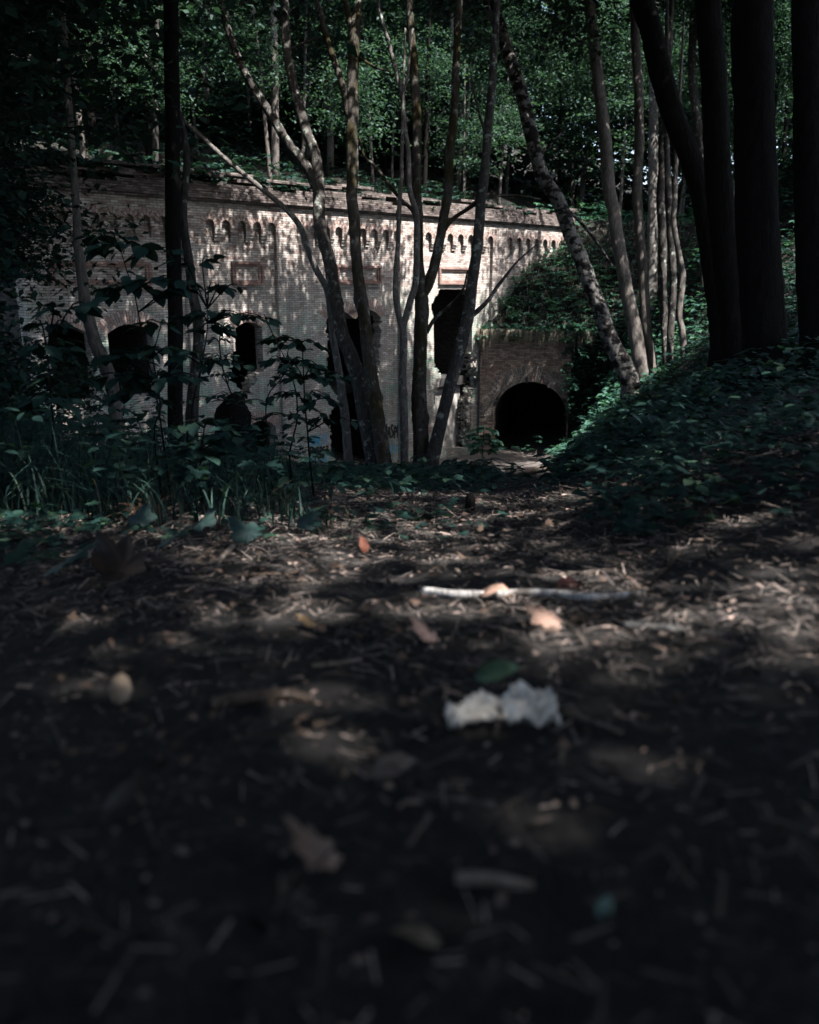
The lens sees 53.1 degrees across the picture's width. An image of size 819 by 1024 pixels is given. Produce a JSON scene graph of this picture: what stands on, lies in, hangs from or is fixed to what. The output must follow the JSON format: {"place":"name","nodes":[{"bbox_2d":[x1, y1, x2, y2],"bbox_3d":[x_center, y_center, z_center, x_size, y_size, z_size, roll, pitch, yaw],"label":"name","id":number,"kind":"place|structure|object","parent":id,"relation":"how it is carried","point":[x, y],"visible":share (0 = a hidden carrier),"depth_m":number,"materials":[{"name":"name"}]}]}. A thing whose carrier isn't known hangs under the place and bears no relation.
{"place":"outdoors","nodes":[
{"label":"outdoors","id":0,"kind":"place"},
{"bbox_2d":[0,3,697,444],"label":"hill","id":1,"kind":"structure","parent":0,"point":[546,281],"depth_m":37.93,"materials":[{"name":"plant"}]},
{"bbox_2d":[9,1,148,157],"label":"tree","id":2,"kind":"object","parent":1,"relation":"on","point":[82,152],"visible":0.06,"depth_m":25.52,"materials":[{"name":"green plant"}]},
{"bbox_2d":[80,5,221,170],"bbox_3d":[-9.181,-14.823,28.634,5.190,6.784,5.101,0,16,0],"label":"tree","id":3,"kind":"object","parent":1,"relation":"on","point":[157,103],"visible":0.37,"depth_m":28.25,"materials":[{"name":"green plant"}]},
{"bbox_2d":[81,0,264,156],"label":"tree","id":4,"kind":"object","parent":1,"relation":"on","point":[148,152],"visible":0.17,"depth_m":30.06,"materials":[{"name":"green plant"}]},
{"bbox_2d":[107,0,251,163],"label":"tree","id":5,"kind":"object","parent":1,"relation":"on","point":[189,84],"visible":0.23,"depth_m":33.28,"materials":[{"name":"green plant"}]},
{"bbox_2d":[0,13,454,168],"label":"hill undergrowth","id":6,"kind":"object","parent":1,"relation":"on","point":[235,121],"visible":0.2,"depth_m":43.47,"materials":[{"name":"green plant"}]},
{"bbox_2d":[1,92,472,204],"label":"hill undergrowth","id":7,"kind":"object","parent":1,"relation":"on","point":[220,164],"visible":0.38,"depth_m":32.95,"materials":[{"name":"green plant"}]},
{"bbox_2d":[190,0,302,142],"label":"tree","id":8,"kind":"object","parent":1,"relation":"on","point":[231,12],"visible":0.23,"depth_m":45.25,"materials":[{"name":"green plant"}]},
{"bbox_2d":[188,1,312,179],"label":"tree","id":9,"kind":"object","parent":1,"relation":"on","point":[260,55],"visible":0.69,"depth_m":30.75,"materials":[{"name":"green plant"}]},
{"bbox_2d":[269,3,279,179],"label":"tree","id":10,"kind":"object","parent":1,"relation":"on","point":[274,135],"visible":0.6,"depth_m":31.74,"materials":[{"name":"brown plant"}]},
{"bbox_2d":[246,0,377,160],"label":"tree","id":11,"kind":"object","parent":1,"relation":"on","point":[308,104],"visible":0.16,"depth_m":39.02,"materials":[{"name":"green plant"}]},
{"bbox_2d":[247,0,383,172],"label":"tree","id":12,"kind":"object","parent":1,"relation":"on","point":[330,27],"visible":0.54,"depth_m":34.80,"materials":[{"name":"green plant"}]},
{"bbox_2d":[259,0,383,165],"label":"tree","id":13,"kind":"object","parent":1,"relation":"on","point":[323,132],"visible":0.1,"depth_m":41.19,"materials":[{"name":"green plant"}]},
{"bbox_2d":[327,0,334,175],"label":"tree","id":14,"kind":"object","parent":1,"relation":"on","point":[330,148],"visible":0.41,"depth_m":38.55,"materials":[{"name":"brown plant"}]},
{"bbox_2d":[284,25,410,191],"bbox_3d":[-2.800,-16.440,33.822,6.423,7.170,6.804,0,16,0],"label":"tree","id":15,"kind":"object","parent":1,"relation":"on","point":[361,102],"visible":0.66,"depth_m":32.97,"materials":[{"name":"green plant"}]},
{"bbox_2d":[295,0,444,187],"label":"tree","id":16,"kind":"object","parent":1,"relation":"on","point":[376,31],"visible":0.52,"depth_m":36.03,"materials":[{"name":"green plant"}]},
{"bbox_2d":[311,0,448,174],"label":"tree","id":17,"kind":"object","parent":1,"relation":"on","point":[384,169],"visible":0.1,"depth_m":43.31,"materials":[{"name":"green plant"}]},
{"bbox_2d":[1,0,792,221],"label":"wood","id":18,"kind":"object","parent":1,"relation":"on","point":[590,187],"visible":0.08,"depth_m":49.34,"materials":[{"name":"green plant"}]},
{"bbox_2d":[341,0,472,181],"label":"tree","id":19,"kind":"object","parent":1,"relation":"on","point":[393,154],"visible":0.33,"depth_m":38.61,"materials":[{"name":"green plant"}]},
{"bbox_2d":[369,0,504,203],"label":"tree","id":20,"kind":"object","parent":1,"relation":"on","point":[427,94],"visible":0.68,"depth_m":35.83,"materials":[{"name":"green plant"}]},
{"bbox_2d":[386,0,512,143],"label":"tree","id":21,"kind":"object","parent":1,"relation":"on","point":[440,64],"visible":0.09,"depth_m":47.09,"materials":[{"name":"green plant"}]},
{"bbox_2d":[405,59,523,203],"bbox_3d":[2.560,-16.505,38.519,6.036,8.958,6.946,0,16,0],"label":"tree","id":22,"kind":"object","parent":1,"relation":"on","point":[465,165],"visible":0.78,"depth_m":38.67,"materials":[{"name":"green plant"}]},
{"bbox_2d":[406,0,535,197],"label":"tree","id":23,"kind":"object","parent":1,"relation":"on","point":[487,47],"visible":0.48,"depth_m":39.78,"materials":[{"name":"green plant"}]},
{"bbox_2d":[427,0,552,190],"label":"tree","id":24,"kind":"object","parent":1,"relation":"on","point":[458,177],"visible":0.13,"depth_m":45.31,"materials":[{"name":"brown plant"}]},
{"bbox_2d":[470,76,549,204],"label":"tree","id":25,"kind":"object","parent":1,"relation":"on","point":[507,114],"visible":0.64,"depth_m":40.59,"materials":[{"name":"green plant"}]},
{"bbox_2d":[459,0,580,197],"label":"tree","id":26,"kind":"object","parent":1,"relation":"on","point":[540,76],"visible":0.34,"depth_m":43.44,"materials":[{"name":"green plant"}]},
{"bbox_2d":[513,68,621,187],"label":"tree","id":27,"kind":"object","parent":1,"relation":"on","point":[560,153],"visible":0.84,"depth_m":42.29,"materials":[{"name":"green plant"}]},
{"bbox_2d":[521,1,625,208],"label":"tree","id":28,"kind":"object","parent":1,"relation":"on","point":[572,185],"visible":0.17,"depth_m":46.19,"materials":[{"name":"green plant"}]},
{"bbox_2d":[513,0,660,216],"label":"tree","id":29,"kind":"object","parent":1,"relation":"on","point":[573,75],"visible":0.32,"depth_m":42.77,"materials":[{"name":"green plant"}]},
{"bbox_2d":[546,0,730,214],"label":"tree","id":30,"kind":"object","parent":1,"relation":"on","point":[627,103],"visible":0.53,"depth_m":40.03,"materials":[{"name":"green plant"}]},
{"bbox_2d":[623,28,733,224],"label":"tree","id":31,"kind":"object","parent":1,"relation":"on","point":[682,195],"visible":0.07,"depth_m":46.23,"materials":[{"name":"green plant"}]},
{"bbox_2d":[645,9,788,158],"bbox_3d":[15.371,-20.634,39.932,8.199,12.685,7.892,6,17,21],"label":"tree","id":32,"kind":"object","parent":1,"relation":"on","point":[730,95],"visible":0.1,"depth_m":39.38,"materials":[{"name":"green plant"}]},
{"bbox_2d":[0,163,818,1023],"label":"ground","id":33,"kind":"structure","parent":0,"point":[208,875],"depth_m":0.79,"materials":[{"name":"soil"}]},
{"bbox_2d":[3,297,108,514],"bbox_3d":[-1.473,-0.422,3.490,0.434,0.954,0.332,0,16,0],"label":"sapling","id":34,"kind":"object","parent":33,"relation":"on","point":[84,310],"visible":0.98,"depth_m":3.40,"materials":[{"name":"green plant"}]},
{"bbox_2d":[0,17,115,437],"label":"shrub","id":35,"kind":"object","parent":33,"relation":"on","point":[4,236],"visible":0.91,"depth_m":7.28,"materials":[{"name":"green plant"}]},
{"bbox_2d":[43,541,98,577],"bbox_3d":[-0.764,0.103,1.837,0.109,0.076,0.124,11,19,35],"label":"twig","id":36,"kind":"object","parent":33,"relation":"on","point":[81,554],"visible":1,"depth_m":1.82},
{"bbox_2d":[0,268,172,457],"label":"bush","id":37,"kind":"object","parent":33,"relation":"on","point":[59,390],"visible":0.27,"depth_m":8.77,"materials":[{"name":"green plant"}]},
{"bbox_2d":[59,0,125,449],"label":"tree","id":38,"kind":"object","parent":33,"relation":"on","point":[97,347],"visible":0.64,"depth_m":8.95,"materials":[{"name":"brown plant"}]},
{"bbox_2d":[0,79,205,338],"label":"bush","id":39,"kind":"object","parent":33,"relation":"on","point":[55,257],"visible":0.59,"depth_m":9.81,"materials":[{"name":"green plant"}]},
{"bbox_2d":[89,529,147,584],"bbox_3d":[-0.676,0.102,1.903,0.133,0.105,0.123,0,16,0],"label":"dead leaf","id":40,"kind":"object","parent":33,"relation":"on","point":[121,560],"visible":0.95,"depth_m":1.90,"materials":[{"name":"plant"}]},
{"bbox_2d":[108,672,132,704],"bbox_3d":[-0.373,0.230,1.060,0.027,0.030,0.033,6,17,21],"label":"pebble","id":41,"kind":"object","parent":33,"relation":"on","point":[120,690],"visible":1,"depth_m":1.06,"materials":[{"name":"stone"}]},
{"bbox_2d":[101,775,151,812],"bbox_3d":[-0.258,0.258,0.747,0.043,0.025,0.028,0,16,0],"label":"dead leaf","id":42,"kind":"object","parent":33,"relation":"on","point":[122,794],"visible":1,"depth_m":0.75,"materials":[{"name":"plant"}]},
{"bbox_2d":[69,233,208,504],"bbox_3d":[-1.273,-0.676,4.024,0.652,1.329,0.395,6,17,21],"label":"sapling","id":43,"kind":"object","parent":33,"relation":"on","point":[94,248],"visible":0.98,"depth_m":3.88,"materials":[{"name":"green plant"}]},
{"bbox_2d":[127,503,157,527],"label":"ivy leaf","id":44,"kind":"object","parent":33,"relation":"on","point":[143,516],"visible":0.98,"depth_m":2.87,"materials":[{"name":"plant"}]},
{"bbox_2d":[79,319,208,506],"bbox_3d":[-1.213,-0.433,3.808,0.622,0.900,0.463,0,16,0],"label":"sapling","id":45,"kind":"object","parent":33,"relation":"on","point":[173,377],"visible":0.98,"depth_m":3.70,"materials":[{"name":"green plant"}]},
{"bbox_2d":[6,0,285,97],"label":"tree","id":46,"kind":"object","parent":33,"relation":"on","point":[187,7],"visible":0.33,"depth_m":16.36,"materials":[{"name":"green plant"}]},
{"bbox_2d":[0,0,322,179],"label":"tree","id":47,"kind":"object","parent":33,"relation":"on","point":[90,86],"visible":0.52,"depth_m":10.14,"materials":[{"name":"green plant"}]},
{"bbox_2d":[164,0,183,454],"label":"tree","id":48,"kind":"object","parent":33,"relation":"on","point":[172,200],"visible":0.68,"depth_m":9.43,"materials":[{"name":"brown plant"}]},
{"bbox_2d":[0,0,357,189],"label":"tree","id":49,"kind":"object","parent":33,"relation":"on","point":[8,12],"visible":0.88,"depth_m":6.93,"materials":[{"name":"green plant"}]},
{"bbox_2d":[13,0,352,461],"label":"tree","id":50,"kind":"object","parent":33,"relation":"on","point":[346,434],"visible":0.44,"depth_m":17.54,"materials":[{"name":"brown plant"}]},
{"bbox_2d":[163,0,203,465],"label":"tree","id":51,"kind":"object","parent":33,"relation":"on","point":[195,305],"visible":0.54,"depth_m":10.45,"materials":[{"name":"brown plant"}]},
{"bbox_2d":[154,418,246,514],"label":"sapling","id":52,"kind":"object","parent":33,"relation":"on","point":[192,429],"visible":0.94,"depth_m":3.28,"materials":[{"name":"green plant"}]},
{"bbox_2d":[0,383,428,520],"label":"weeds","id":53,"kind":"object","parent":33,"relation":"on","point":[105,434],"visible":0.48,"depth_m":3.96,"materials":[{"name":"green plant"}]},
{"bbox_2d":[0,352,431,533],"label":"tall grass","id":54,"kind":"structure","parent":33,"relation":"on","point":[145,487],"depth_m":3.60,"materials":[{"name":"plant"}]},
{"bbox_2d":[159,254,280,495],"bbox_3d":[-0.972,-0.685,4.320,0.608,1.293,0.513,-3,16,-9],"label":"sapling","id":55,"kind":"object","parent":33,"relation":"on","point":[188,320],"visible":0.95,"depth_m":4.18,"materials":[{"name":"green plant"}]},
{"bbox_2d":[180,322,273,475],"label":"sapling","id":56,"kind":"object","parent":33,"relation":"on","point":[226,375],"visible":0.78,"depth_m":5.45,"materials":[{"name":"green plant"}]},
{"bbox_2d":[214,391,251,458],"bbox_3d":[-2.400,-0.889,11.050,0.558,1.428,0.606,0,16,0],"label":"broken stump","id":57,"kind":"object","parent":33,"relation":"on","point":[223,409],"visible":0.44,"depth_m":10.84,"materials":[{"name":"wood"}]},
{"bbox_2d":[228,517,262,543],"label":"ivy leaf","id":58,"kind":"object","parent":33,"relation":"on","point":[242,532],"visible":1,"depth_m":2.47,"materials":[{"name":"plant"}]},
{"bbox_2d":[122,0,376,463],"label":"tree","id":59,"kind":"object","parent":33,"relation":"on","point":[313,172],"visible":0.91,"depth_m":16.91,"materials":[{"name":"grey plant"}]},
{"bbox_2d":[211,687,311,707],"bbox_3d":[-0.189,0.238,1.059,0.128,0.025,0.042,0,16,0],"label":"stick","id":60,"kind":"object","parent":33,"relation":"on","point":[239,696],"visible":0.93,"depth_m":1.05,"materials":[{"name":"wood"}]},
{"bbox_2d":[256,351,320,491],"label":"sapling","id":61,"kind":"object","parent":33,"relation":"on","point":[272,383],"visible":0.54,"depth_m":4.59,"materials":[{"name":"green plant"}]},
{"bbox_2d":[0,159,582,462],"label":"brick fort","id":62,"kind":"structure","parent":33,"relation":"on","point":[250,232],"depth_m":29.81,"materials":[{"name":"brick"}]},
{"bbox_2d":[26,148,547,214],"bbox_3d":[-2.007,-12.095,31.289,24.723,1.021,1.583,-14,21,-42],"label":"parapet growth","id":63,"kind":"object","parent":62,"relation":"on","point":[203,178],"visible":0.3,"depth_m":25.82,"materials":[{"name":"green plant"}]},
{"bbox_2d":[253,315,329,495],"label":"sapling","id":64,"kind":"object","parent":33,"relation":"on","point":[273,339],"visible":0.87,"depth_m":4.40,"materials":[{"name":"green plant"}]},
{"bbox_2d":[62,451,535,499],"bbox_3d":[-2.350,-0.538,12.438,7.603,3.686,16.054,0,16,0],"label":"ground cover","id":65,"kind":"object","parent":33,"relation":"on","point":[455,471],"visible":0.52,"depth_m":6.29,"materials":[{"name":"green plant"}]},
{"bbox_2d":[283,814,342,870],"bbox_3d":[-0.076,0.264,0.654,0.043,0.036,0.046,-9,18,-30],"label":"dead leaf","id":66,"kind":"object","parent":33,"relation":"on","point":[310,845],"visible":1,"depth_m":0.66,"materials":[{"name":"plant"}]},
{"bbox_2d":[273,339,357,496],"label":"sapling","id":67,"kind":"object","parent":33,"relation":"on","point":[309,404],"visible":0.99,"depth_m":4.38,"materials":[{"name":"green plant"}]},
{"bbox_2d":[23,430,738,764],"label":"brown leaf litter","id":68,"kind":"object","parent":33,"relation":"on","point":[317,723],"visible":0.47,"depth_m":1.44,"materials":[{"name":"plant"}]},
{"bbox_2d":[372,752,414,778],"bbox_3d":[-0.017,0.253,0.814,0.044,0.018,0.027,0,16,0],"label":"dead leaf","id":69,"kind":"object","parent":33,"relation":"on","point":[402,760],"visible":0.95,"depth_m":0.82,"materials":[{"name":"grey plant"}]},
{"bbox_2d":[234,0,578,466],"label":"tree","id":70,"kind":"object","parent":33,"relation":"on","point":[350,98],"visible":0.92,"depth_m":16.51,"materials":[{"name":"brown plant"}]},
{"bbox_2d":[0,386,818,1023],"bbox_3d":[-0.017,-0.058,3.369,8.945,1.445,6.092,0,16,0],"label":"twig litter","id":71,"kind":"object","parent":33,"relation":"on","point":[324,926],"visible":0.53,"depth_m":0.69,"materials":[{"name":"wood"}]},
{"bbox_2d":[0,393,818,1023],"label":"bark chip litter","id":72,"kind":"object","parent":33,"relation":"on","point":[256,923],"visible":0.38,"depth_m":1.37,"materials":[{"name":"wood"}]},
{"bbox_2d":[0,403,818,567],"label":"ivy patch","id":73,"kind":"object","parent":33,"relation":"on","point":[20,552],"visible":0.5,"depth_m":2.84,"materials":[{"name":"green plant"}]},
{"bbox_2d":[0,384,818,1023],"bbox_3d":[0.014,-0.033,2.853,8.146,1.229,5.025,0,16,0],"label":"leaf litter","id":74,"kind":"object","parent":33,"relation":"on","point":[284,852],"visible":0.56,"depth_m":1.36,"materials":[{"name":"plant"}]},
{"bbox_2d":[2,400,818,593],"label":"leaf litter","id":75,"kind":"object","parent":33,"relation":"on","point":[284,586],"visible":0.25,"depth_m":2.76,"materials":[{"name":"plant"}]},
{"bbox_2d":[6,380,818,1017],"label":"dry leaf litter","id":76,"kind":"object","parent":33,"relation":"on","point":[390,784],"visible":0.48,"depth_m":1.66,"materials":[{"name":"plant"}]},
{"bbox_2d":[391,924,441,946],"bbox_3d":[0.006,0.291,0.564,0.029,0.012,0.023,14,21,41],"label":"dead leaf","id":77,"kind":"object","parent":33,"relation":"on","point":[421,934],"visible":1,"depth_m":0.56,"materials":[{"name":"plant"}]},
{"bbox_2d":[409,616,440,642],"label":"dead leaf","id":78,"kind":"object","parent":33,"relation":"on","point":[422,630],"visible":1,"depth_m":1.32,"materials":[{"name":"plant"}]},
{"bbox_2d":[423,0,536,469],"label":"tree","id":79,"kind":"object","parent":33,"relation":"on","point":[470,312],"visible":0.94,"depth_m":16.71,"materials":[{"name":"grey plant"}]},
{"bbox_2d":[464,425,506,458],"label":"sapling","id":80,"kind":"object","parent":33,"relation":"on","point":[478,445],"visible":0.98,"depth_m":32.91,"materials":[{"name":"green plant"}]},
{"bbox_2d":[358,0,620,465],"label":"tree","id":81,"kind":"object","parent":33,"relation":"on","point":[419,410],"visible":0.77,"depth_m":16.93,"materials":[{"name":"brown plant"}]},
{"bbox_2d":[456,870,533,889],"bbox_3d":[0.066,0.284,0.630,0.060,0.018,0.012,0,16,0],"label":"stick","id":82,"kind":"object","parent":33,"relation":"on","point":[475,877],"visible":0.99,"depth_m":0.63,"materials":[{"name":"wood"}]},
{"bbox_2d":[476,660,519,681],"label":"green leaf","id":83,"kind":"object","parent":33,"relation":"on","point":[492,671],"visible":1,"depth_m":1.02,"materials":[{"name":"plant"}]},
{"bbox_2d":[445,679,560,727],"bbox_3d":[0.106,0.222,0.948,0.132,0.035,0.089,0,16,0],"label":"paper scrap","id":84,"kind":"object","parent":33,"relation":"on","point":[520,701],"visible":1,"depth_m":0.94,"materials":[{"name":"paper"}]},
{"bbox_2d":[478,331,572,453],"bbox_3d":[6.239,-5.550,41.493,4.110,7.519,9.140,4,16,13],"label":"tunnel portal","id":85,"kind":"object","parent":33,"relation":"on","point":[520,384],"visible":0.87,"depth_m":37.14,"materials":[{"name":"brick"}]},
{"bbox_2d":[475,328,595,352],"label":"hanging grass","id":86,"kind":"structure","parent":85,"relation":"hanging from","point":[496,331],"depth_m":36.11,"materials":[{"name":"plant"}]},
{"bbox_2d":[477,317,629,438],"bbox_3d":[6.626,-5.691,36.632,7.518,5.950,1.593,3,16,12],"label":"ledge growth","id":87,"kind":"object","parent":85,"relation":"on","point":[575,394],"visible":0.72,"depth_m":36.14,"materials":[{"name":"green plant"}]},
{"bbox_2d":[420,586,640,600],"bbox_3d":[0.234,0.160,1.650,0.448,0.076,0.073,6,17,21],"label":"stick","id":88,"kind":"object","parent":33,"relation":"on","point":[451,594],"visible":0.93,"depth_m":1.67,"materials":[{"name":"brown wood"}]},
{"bbox_2d":[376,0,692,462],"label":"tree","id":89,"kind":"object","parent":33,"relation":"on","point":[403,403],"visible":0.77,"depth_m":16.78,"materials":[{"name":"brown plant"}]},
{"bbox_2d":[524,604,562,632],"bbox_3d":[0.228,0.177,1.377,0.060,0.036,0.054,-6,17,-20],"label":"dead leaf","id":90,"kind":"object","parent":33,"relation":"on","point":[541,614],"visible":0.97,"depth_m":1.37,"materials":[{"name":"plant"}]},
{"bbox_2d":[482,0,640,413],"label":"birch tree","id":91,"kind":"object","parent":33,"relation":"on","point":[625,369],"visible":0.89,"depth_m":22.83,"materials":[{"name":"grey plant"}]},
{"bbox_2d":[530,0,693,393],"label":"tree","id":92,"kind":"object","parent":33,"relation":"on","point":[635,335],"visible":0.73,"depth_m":23.85,"materials":[{"name":"brown plant"}]},
{"bbox_2d":[490,149,793,459],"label":"slope undergrowth","id":93,"kind":"object","parent":33,"relation":"on","point":[587,425],"visible":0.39,"depth_m":32.86,"materials":[{"name":"green plant"}]},
{"bbox_2d":[510,150,818,535],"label":"bank undergrowth","id":94,"kind":"object","parent":33,"relation":"on","point":[643,425],"visible":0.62,"depth_m":3.81,"materials":[{"name":"green plant"}]},
{"bbox_2d":[663,0,676,374],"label":"tree","id":95,"kind":"object","parent":33,"relation":"on","point":[672,278],"visible":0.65,"depth_m":23.42,"materials":[{"name":"brown plant"}]},
{"bbox_2d":[614,0,731,316],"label":"tree","id":96,"kind":"object","parent":33,"relation":"on","point":[652,238],"visible":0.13,"depth_m":32.82,"materials":[{"name":"brown plant"}]},
{"bbox_2d":[631,0,719,373],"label":"tree","id":97,"kind":"object","parent":33,"relation":"on","point":[681,136],"visible":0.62,"depth_m":12.38,"materials":[{"name":"brown plant"}]},
{"bbox_2d":[579,0,775,378],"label":"tree","id":98,"kind":"object","parent":33,"relation":"on","point":[639,229],"visible":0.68,"depth_m":24.19,"materials":[{"name":"brown plant"}]},
{"bbox_2d":[623,620,732,639],"bbox_3d":[0.427,0.190,1.311,0.168,0.029,0.021,7,17,25],"label":"stick","id":99,"kind":"object","parent":33,"relation":"on","point":[628,625],"visible":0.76,"depth_m":1.31,"materials":[{"name":"wood"}]},
{"bbox_2d":[671,11,687,362],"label":"tree","id":100,"kind":"object","parent":33,"relation":"on","point":[679,309],"visible":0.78,"depth_m":22.93,"materials":[{"name":"brown plant"}]},
{"bbox_2d":[687,0,705,309],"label":"pine tree","id":101,"kind":"object","parent":33,"relation":"on","point":[693,92],"visible":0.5,"depth_m":27.89,"materials":[{"name":"grey plant"}]},
{"bbox_2d":[611,0,791,372],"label":"tree","id":102,"kind":"object","parent":33,"relation":"on","point":[662,237],"visible":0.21,"depth_m":23.93,"materials":[{"name":"grey plant"}]},
{"bbox_2d":[695,0,741,389],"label":"tree","id":103,"kind":"object","parent":33,"relation":"on","point":[719,190],"visible":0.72,"depth_m":9.38,"materials":[{"name":"brown plant"}]},
{"bbox_2d":[730,0,792,394],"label":"tree","id":104,"kind":"object","parent":33,"relation":"on","point":[763,314],"visible":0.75,"depth_m":7.84,"materials":[{"name":"brown plant"}]},
{"bbox_2d":[791,0,818,380],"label":"tree","id":105,"kind":"object","parent":33,"relation":"on","point":[805,49],"visible":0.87,"depth_m":6.91,"materials":[{"name":"brown plant"}]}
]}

